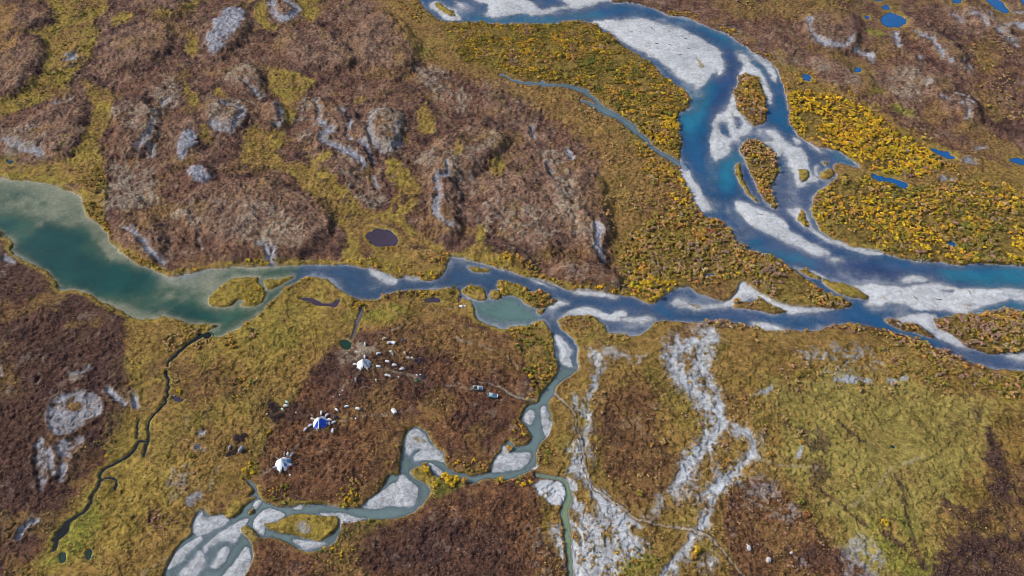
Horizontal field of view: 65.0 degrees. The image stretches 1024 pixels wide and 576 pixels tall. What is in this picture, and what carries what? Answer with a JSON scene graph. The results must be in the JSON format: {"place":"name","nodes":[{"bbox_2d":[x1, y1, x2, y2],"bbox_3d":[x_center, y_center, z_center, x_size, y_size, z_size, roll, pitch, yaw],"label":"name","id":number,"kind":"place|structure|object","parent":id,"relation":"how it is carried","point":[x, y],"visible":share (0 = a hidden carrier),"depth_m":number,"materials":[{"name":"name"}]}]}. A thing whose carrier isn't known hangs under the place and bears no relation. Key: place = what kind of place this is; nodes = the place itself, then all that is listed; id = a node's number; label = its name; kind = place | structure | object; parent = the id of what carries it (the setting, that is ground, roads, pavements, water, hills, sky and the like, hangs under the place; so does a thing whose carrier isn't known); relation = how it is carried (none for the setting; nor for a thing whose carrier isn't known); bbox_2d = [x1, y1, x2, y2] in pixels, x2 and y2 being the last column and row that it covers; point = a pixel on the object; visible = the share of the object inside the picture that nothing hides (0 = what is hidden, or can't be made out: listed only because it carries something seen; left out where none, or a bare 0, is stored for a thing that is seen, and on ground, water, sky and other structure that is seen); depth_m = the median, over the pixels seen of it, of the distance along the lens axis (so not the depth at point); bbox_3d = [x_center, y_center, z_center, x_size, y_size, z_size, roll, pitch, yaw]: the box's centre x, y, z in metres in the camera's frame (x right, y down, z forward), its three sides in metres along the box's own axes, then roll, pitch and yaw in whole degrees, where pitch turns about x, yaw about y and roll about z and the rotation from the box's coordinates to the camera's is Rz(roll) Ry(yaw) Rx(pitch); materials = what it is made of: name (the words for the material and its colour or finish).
{"place":"outdoors","nodes":[
{"label":"outdoors","id":0,"kind":"place"},
{"bbox_2d":[59,553,65,562],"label":"pond","id":1,"kind":"structure","parent":0,"point":[62,558],"depth_m":385.14,"materials":[{"name":"liquid"}]},
{"bbox_2d":[86,549,91,559],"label":"pond","id":2,"kind":"structure","parent":0,"point":[89,554],"depth_m":386.58,"materials":[{"name":"liquid"}]},
{"bbox_2d":[173,396,183,401],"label":"pond","id":3,"kind":"structure","parent":0,"point":[177,399],"depth_m":452.06,"materials":[{"name":"liquid"}]},
{"bbox_2d":[300,298,339,306],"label":"pond","id":4,"kind":"structure","parent":0,"point":[319,303],"depth_m":505.65,"materials":[{"name":"liquid"}]},
{"bbox_2d":[340,340,351,348],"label":"pond","id":5,"kind":"structure","parent":0,"point":[345,344],"depth_m":480.96,"materials":[{"name":"liquid"}]},
{"bbox_2d":[366,228,397,246],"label":"pond","id":6,"kind":"structure","parent":0,"point":[380,237],"depth_m":548.56,"materials":[{"name":"liquid"}]},
{"bbox_2d":[425,297,440,302],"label":"pond","id":7,"kind":"structure","parent":0,"point":[434,299],"depth_m":506.89,"materials":[{"name":"liquid"}]},
{"bbox_2d":[0,0,1023,575],"bbox_3d":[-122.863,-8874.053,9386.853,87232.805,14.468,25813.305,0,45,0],"label":"ground","id":8,"kind":"structure","parent":0,"point":[310,94],"depth_m":507.17,"materials":[{"name":"brown plant"}]},
{"bbox_2d":[225,450,235,456],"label":"brush heap","id":9,"kind":"object","parent":8,"relation":"on","point":[232,452],"visible":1,"depth_m":425.62,"materials":[{"name":"brown plant"}]},
{"bbox_2d":[233,434,243,441],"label":"brush heap","id":10,"kind":"object","parent":8,"relation":"on","point":[236,437],"visible":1,"depth_m":431.44,"materials":[{"name":"brown plant"}]},
{"bbox_2d":[52,297,460,551],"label":"creek","id":11,"kind":"structure","parent":8,"relation":"in","point":[63,531],"depth_m":429.08,"materials":[{"name":"liquid"}]},
{"bbox_2d":[268,401,279,411],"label":"brush heap","id":12,"kind":"object","parent":8,"relation":"on","point":[273,405],"visible":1,"depth_m":446.41,"materials":[{"name":"brown plant"}]},
{"bbox_2d":[266,412,284,422],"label":"brush heap","id":13,"kind":"object","parent":8,"relation":"on","point":[277,417],"visible":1,"depth_m":441.65,"materials":[{"name":"brown plant"}]},
{"bbox_2d":[275,457,290,471],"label":"conical tent","id":14,"kind":"object","parent":8,"relation":"on","point":[282,463],"visible":1,"depth_m":417.50,"materials":[{"name":"white fabric"}]},
{"bbox_2d":[313,415,328,428],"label":"conical tent","id":15,"kind":"object","parent":8,"relation":"on","point":[319,422],"visible":1,"depth_m":435.71,"materials":[{"name":"blue fabric"}]},
{"bbox_2d":[356,359,370,368],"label":"conical tent","id":16,"kind":"object","parent":8,"relation":"on","point":[363,363],"visible":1,"depth_m":464.94,"materials":[{"name":"white fabric"}]},
{"bbox_2d":[413,357,424,364],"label":"brush heap","id":17,"kind":"object","parent":8,"relation":"on","point":[420,359],"visible":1,"depth_m":468.52,"materials":[{"name":"brown plant"}]},
{"bbox_2d":[423,466,429,472],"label":"willow shrub","id":18,"kind":"object","parent":8,"relation":"on","point":[427,468],"visible":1,"depth_m":416.85,"materials":[{"name":"yellow plant"}]},
{"bbox_2d":[441,471,447,478],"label":"willow shrub","id":19,"kind":"object","parent":8,"relation":"on","point":[444,474],"visible":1,"depth_m":414.60,"materials":[{"name":"yellow plant"}]},
{"bbox_2d":[444,474,453,484],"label":"willow shrub","id":20,"kind":"object","parent":8,"relation":"on","point":[448,479],"visible":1,"depth_m":412.68,"materials":[{"name":"yellow plant"}]},
{"bbox_2d":[453,475,459,481],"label":"willow shrub","id":21,"kind":"object","parent":8,"relation":"on","point":[456,478],"visible":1,"depth_m":413.17,"materials":[{"name":"yellow plant"}]},
{"bbox_2d":[472,385,482,391],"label":"tracked carrier","id":22,"kind":"object","parent":8,"relation":"on","point":[477,388],"visible":1,"depth_m":453.49,"materials":[{"name":"metal"}]},
{"bbox_2d":[487,392,497,398],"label":"tracked carrier","id":23,"kind":"object","parent":8,"relation":"on","point":[492,395],"visible":1,"depth_m":450.01,"materials":[{"name":"metal"}]},
{"bbox_2d":[506,445,512,451],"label":"willow shrub","id":24,"kind":"object","parent":8,"relation":"on","point":[509,447],"visible":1,"depth_m":427.56,"materials":[{"name":"orange plant"}]},
{"bbox_2d":[0,0,1023,575],"bbox_3d":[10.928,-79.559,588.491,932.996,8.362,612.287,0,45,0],"label":"willow scrub","id":25,"kind":"object","parent":8,"relation":"on","point":[924,158],"visible":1,"depth_m":565.45,"materials":[{"name":"yellow plant"}]},
{"bbox_2d":[0,0,1023,575],"bbox_3d":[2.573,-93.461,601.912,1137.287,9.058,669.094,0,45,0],"label":"heath scrub","id":26,"kind":"object","parent":8,"relation":"on","point":[444,400],"visible":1,"depth_m":424.43,"materials":[{"name":"brown plant"}]},
{"bbox_2d":[1,0,1023,575],"bbox_3d":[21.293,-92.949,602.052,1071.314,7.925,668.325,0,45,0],"label":"grass tussocks","id":27,"kind":"object","parent":8,"relation":"on","point":[483,430],"depth_m":433.04,"materials":[{"name":"yellow plant"}]},
{"bbox_2d":[636,489,642,496],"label":"willow shrub","id":28,"kind":"object","parent":8,"relation":"on","point":[640,492],"visible":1,"depth_m":406.67,"materials":[{"name":"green plant"}]},
{"bbox_2d":[690,552,697,559],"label":"willow shrub","id":29,"kind":"object","parent":8,"relation":"on","point":[693,555],"visible":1,"depth_m":382.83,"materials":[{"name":"orange plant"}]},
{"bbox_2d":[693,545,700,553],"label":"willow shrub","id":30,"kind":"object","parent":8,"relation":"on","point":[697,548],"visible":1,"depth_m":384.77,"materials":[{"name":"yellow plant"}]},
{"bbox_2d":[796,498,804,504],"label":"willow shrub","id":31,"kind":"object","parent":8,"relation":"on","point":[801,501],"visible":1,"depth_m":403.58,"materials":[{"name":"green plant"}]},
{"bbox_2d":[803,510,811,517],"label":"willow shrub","id":32,"kind":"object","parent":8,"relation":"on","point":[807,514],"visible":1,"depth_m":399.32,"materials":[{"name":"orange plant"}]},
{"bbox_2d":[881,518,888,525],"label":"willow shrub","id":33,"kind":"object","parent":8,"relation":"on","point":[886,521],"visible":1,"depth_m":395.56,"materials":[{"name":"yellow plant"}]},
{"bbox_2d":[896,227,906,234],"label":"willow shrub","id":34,"kind":"object","parent":8,"relation":"on","point":[902,231],"visible":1,"depth_m":547.26,"materials":[{"name":"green plant"}]},
{"bbox_2d":[0,0,1023,575],"bbox_3d":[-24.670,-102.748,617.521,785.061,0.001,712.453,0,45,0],"label":"river","id":35,"kind":"structure","parent":0,"point":[68,256],"depth_m":523.57,"materials":[{"name":"liquid"}]},
{"bbox_2d":[803,74,811,80],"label":"pond","id":36,"kind":"structure","parent":0,"point":[806,77],"depth_m":697.45,"materials":[{"name":"liquid"}]},
{"bbox_2d":[872,174,907,188],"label":"pond","id":37,"kind":"structure","parent":0,"point":[901,184],"depth_m":594.26,"materials":[{"name":"liquid"}]},
{"bbox_2d":[880,13,905,27],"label":"pond","id":38,"kind":"structure","parent":0,"point":[891,20],"depth_m":771.60,"materials":[{"name":"liquid"}]},
{"bbox_2d":[931,148,954,158],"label":"pond","id":39,"kind":"structure","parent":0,"point":[946,154],"depth_m":618.24,"materials":[{"name":"liquid"}]},
{"bbox_2d":[986,0,1009,12],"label":"pond","id":40,"kind":"structure","parent":0,"point":[999,5],"depth_m":793.80,"materials":[{"name":"liquid"}]},
{"bbox_2d":[1010,158,1023,164],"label":"pond","id":41,"kind":"structure","parent":0,"point":[1019,161],"depth_m":611.84,"materials":[{"name":"liquid"}]}
]}

